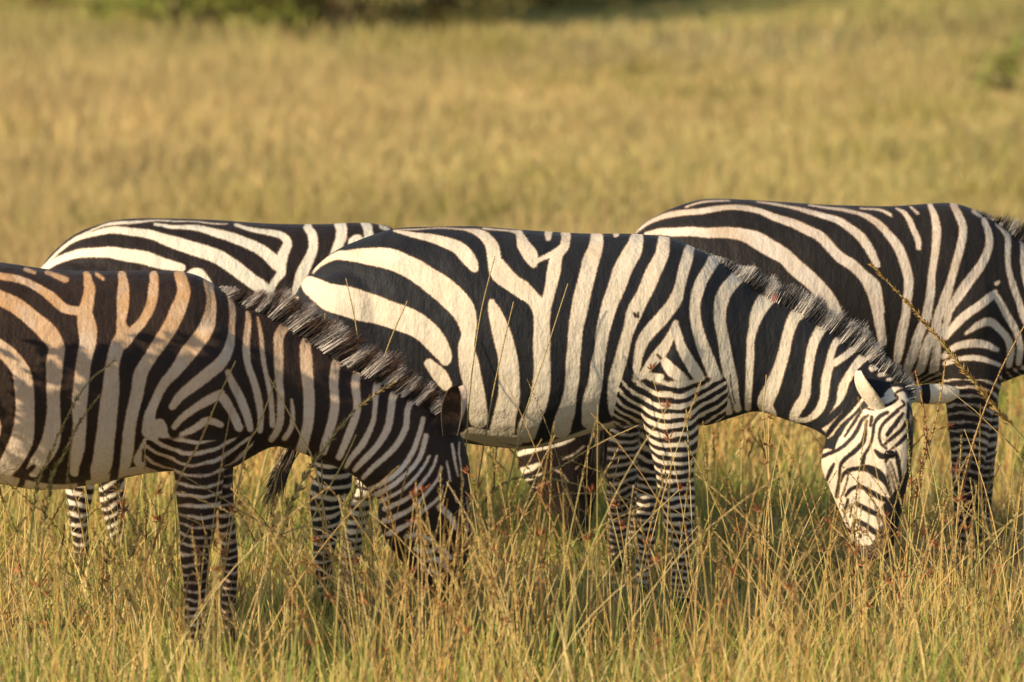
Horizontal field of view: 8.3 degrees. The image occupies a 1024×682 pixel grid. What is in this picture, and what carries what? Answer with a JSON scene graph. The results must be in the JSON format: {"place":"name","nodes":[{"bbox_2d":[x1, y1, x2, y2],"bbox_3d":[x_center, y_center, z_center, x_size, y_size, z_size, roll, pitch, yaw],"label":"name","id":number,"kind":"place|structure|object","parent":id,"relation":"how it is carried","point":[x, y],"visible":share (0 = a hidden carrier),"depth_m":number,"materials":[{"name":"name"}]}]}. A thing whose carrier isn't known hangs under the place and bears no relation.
{"place":"outdoors","nodes":[
{"label":"outdoors","id":0,"kind":"place"},
{"bbox_2d":[0,0,1023,407],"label":"field grass","id":1,"kind":"structure","parent":0,"point":[66,76],"depth_m":47.04,"materials":[{"name":"yellow plant"}]},
{"bbox_2d":[0,0,1023,681],"bbox_3d":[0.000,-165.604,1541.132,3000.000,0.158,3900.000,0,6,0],"label":"ground","id":2,"kind":"structure","parent":0,"point":[574,46],"depth_m":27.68,"materials":[{"name":"plant"}]},
{"bbox_2d":[33,394,100,665],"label":"grass stalk","id":3,"kind":"object","parent":2,"relation":"on","point":[52,474],"depth_m":23.39,"materials":[{"name":"brown plant"}]},
{"bbox_2d":[20,359,115,677],"bbox_3d":[-1.472,0.612,23.435,0.330,1.106,0.023,-1,6,-9],"label":"grass stalk","id":4,"kind":"object","parent":2,"relation":"on","point":[49,456],"depth_m":23.40,"materials":[{"name":"brown plant"}]},
{"bbox_2d":[0,0,163,13],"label":"bush","id":5,"kind":"object","parent":2,"relation":"on","point":[58,3],"visible":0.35,"depth_m":57.45,"materials":[{"name":"green plant"}]},
{"bbox_2d":[120,360,235,678],"bbox_3d":[-1.109,0.615,23.423,0.398,1.103,0.023,-1,6,-8],"label":"grass stalk","id":6,"kind":"object","parent":2,"relation":"on","point":[161,522],"depth_m":23.41,"materials":[{"name":"brown plant"}]},
{"bbox_2d":[56,0,325,35],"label":"bush","id":7,"kind":"object","parent":2,"relation":"on","point":[172,7],"visible":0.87,"depth_m":56.28,"materials":[{"name":"green plant"}]},
{"bbox_2d":[0,262,470,657],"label":"zebra","id":8,"kind":"object","parent":2,"relation":"on","point":[175,345],"visible":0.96,"depth_m":23.91,"materials":[{"name":"multicoloured"}]},
{"bbox_2d":[164,0,327,22],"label":"bush","id":9,"kind":"object","parent":2,"relation":"on","point":[206,6],"visible":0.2,"depth_m":57.20,"materials":[{"name":"green plant"}]},
{"bbox_2d":[214,370,277,672],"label":"grass stalk","id":10,"kind":"object","parent":2,"relation":"on","point":[239,482],"depth_m":23.60,"materials":[{"name":"brown plant"}]},
{"bbox_2d":[266,372,340,673],"bbox_3d":[-0.697,0.624,23.654,0.276,1.034,0.010,3,7,23],"label":"grass stalk","id":11,"kind":"object","parent":2,"relation":"on","point":[325,518],"depth_m":23.62,"materials":[{"name":"brown plant"}]},
{"bbox_2d":[257,434,356,656],"bbox_3d":[-0.694,0.727,23.621,0.353,0.837,0.007,0,6,0],"label":"grass stalk","id":12,"kind":"object","parent":2,"relation":"on","point":[334,477],"depth_m":23.61,"materials":[{"name":"beige plant"}]},
{"bbox_2d":[41,218,598,566],"bbox_3d":[-0.739,0.194,26.329,2.126,1.307,0.600,0,6,0],"label":"zebra","id":13,"kind":"object","parent":2,"relation":"on","point":[248,256],"visible":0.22,"depth_m":26.14,"materials":[{"name":"multicoloured"}]},
{"bbox_2d":[321,313,325,620],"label":"grass stalk","id":14,"kind":"object","parent":2,"relation":"on","point":[322,526],"depth_m":24.44,"materials":[{"name":"brown plant"}]},
{"bbox_2d":[212,0,437,31],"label":"bush","id":15,"kind":"object","parent":2,"relation":"on","point":[345,11],"visible":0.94,"depth_m":56.42,"materials":[{"name":"green plant"}]},
{"bbox_2d":[253,380,397,673],"bbox_3d":[-0.623,0.642,23.533,0.490,1.025,0.046,-1,6,-7],"label":"grass stalk","id":16,"kind":"object","parent":2,"relation":"on","point":[312,465],"depth_m":23.50,"materials":[{"name":"brown plant"}]},
{"bbox_2d":[283,526,378,665],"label":"grass stalk","id":17,"kind":"object","parent":2,"relation":"on","point":[351,541],"depth_m":23.82,"materials":[{"name":"beige plant"}]},
{"bbox_2d":[322,319,366,635],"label":"grass stalk","id":18,"kind":"object","parent":2,"relation":"on","point":[362,538],"depth_m":24.32,"materials":[{"name":"brown plant"}]},
{"bbox_2d":[346,279,373,624],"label":"grass stalk","id":19,"kind":"object","parent":2,"relation":"on","point":[370,494],"depth_m":24.53,"materials":[{"name":"brown plant"}]},
{"bbox_2d":[346,301,407,635],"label":"grass stalk","id":20,"kind":"object","parent":2,"relation":"on","point":[362,483],"depth_m":24.43,"materials":[{"name":"brown plant"}]},
{"bbox_2d":[358,0,536,26],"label":"bush","id":21,"kind":"object","parent":2,"relation":"on","point":[451,5],"visible":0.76,"depth_m":57.16,"materials":[{"name":"green plant"}]},
{"bbox_2d":[461,256,494,599],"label":"grass stalk","id":22,"kind":"object","parent":2,"relation":"on","point":[474,357],"depth_m":24.61,"materials":[{"name":"brown plant"}]},
{"bbox_2d":[458,302,513,626],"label":"grass stalk","id":23,"kind":"object","parent":2,"relation":"on","point":[488,423],"depth_m":24.57,"materials":[{"name":"brown plant"}]},
{"bbox_2d":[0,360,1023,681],"bbox_3d":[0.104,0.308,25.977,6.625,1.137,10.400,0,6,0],"label":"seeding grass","id":24,"kind":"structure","parent":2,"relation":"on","point":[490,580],"depth_m":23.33,"materials":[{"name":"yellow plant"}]},
{"bbox_2d":[456,475,587,639],"bbox_3d":[0.033,0.759,24.428,0.462,0.596,0.020,0,6,0],"label":"grass stalk","id":25,"kind":"object","parent":2,"relation":"on","point":[506,482],"depth_m":24.40,"materials":[{"name":"beige plant"}]},
{"bbox_2d":[481,283,567,615],"bbox_3d":[0.043,0.416,24.641,0.325,1.230,0.015,-2,7,-20],"label":"grass stalk","id":26,"kind":"object","parent":2,"relation":"on","point":[522,424],"depth_m":24.63,"materials":[{"name":"brown plant"}]},
{"bbox_2d":[489,425,638,626],"bbox_3d":[0.176,0.668,24.542,0.532,0.752,0.018,-1,6,-5],"label":"grass stalk","id":27,"kind":"object","parent":2,"relation":"on","point":[555,468],"depth_m":24.52,"materials":[{"name":"brown plant"}]},
{"bbox_2d":[472,0,658,11],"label":"bush","id":28,"kind":"object","parent":2,"relation":"on","point":[545,4],"visible":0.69,"depth_m":58.83,"materials":[{"name":"green plant"}]},
{"bbox_2d":[499,491,640,619],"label":"grass stalk","id":29,"kind":"object","parent":2,"relation":"on","point":[561,494],"depth_m":24.45,"materials":[{"name":"beige plant"}]},
{"bbox_2d":[255,226,960,610],"bbox_3d":[0.334,0.277,25.181,2.530,1.377,0.622,0,6,0],"label":"zebra","id":30,"kind":"object","parent":2,"relation":"on","point":[689,318],"visible":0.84,"depth_m":24.97,"materials":[{"name":"multicoloured"}]},
{"bbox_2d":[564,0,708,3],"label":"bush","id":31,"kind":"object","parent":2,"relation":"on","point":[595,1],"visible":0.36,"depth_m":59.63,"materials":[{"name":"green plant"}]},
{"bbox_2d":[762,374,777,602],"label":"grass stalk","id":32,"kind":"object","parent":2,"relation":"on","point":[769,488],"depth_m":24.70,"materials":[{"name":"beige plant"}]},
{"bbox_2d":[588,199,1023,571],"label":"zebra","id":33,"kind":"object","parent":2,"relation":"on","point":[953,273],"visible":0.64,"depth_m":25.95},
{"bbox_2d":[906,419,913,618],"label":"grass stalk","id":34,"kind":"object","parent":2,"relation":"on","point":[911,502],"depth_m":24.70,"materials":[{"name":"brown plant"}]},
{"bbox_2d":[901,370,928,620],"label":"grass stalk","id":35,"kind":"object","parent":2,"relation":"on","point":[925,427],"depth_m":24.74,"materials":[{"name":"beige plant"}]},
{"bbox_2d":[906,358,946,606],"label":"grass stalk","id":36,"kind":"object","parent":2,"relation":"on","point":[929,441],"depth_m":24.74,"materials":[{"name":"brown plant"}]},
{"bbox_2d":[868,262,1023,440],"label":"grass stalk","id":37,"kind":"object","parent":2,"relation":"on","point":[984,393],"depth_m":24.71,"materials":[{"name":"brown plant"}]},
{"bbox_2d":[951,326,1023,614],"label":"grass stalk","id":38,"kind":"object","parent":2,"relation":"on","point":[975,435],"depth_m":24.64,"materials":[{"name":"brown plant"}]},
{"bbox_2d":[968,31,1023,94],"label":"shrub","id":39,"kind":"object","parent":2,"relation":"on","point":[1016,71],"visible":0.94,"depth_m":49.05,"materials":[{"name":"green plant"}]}
]}

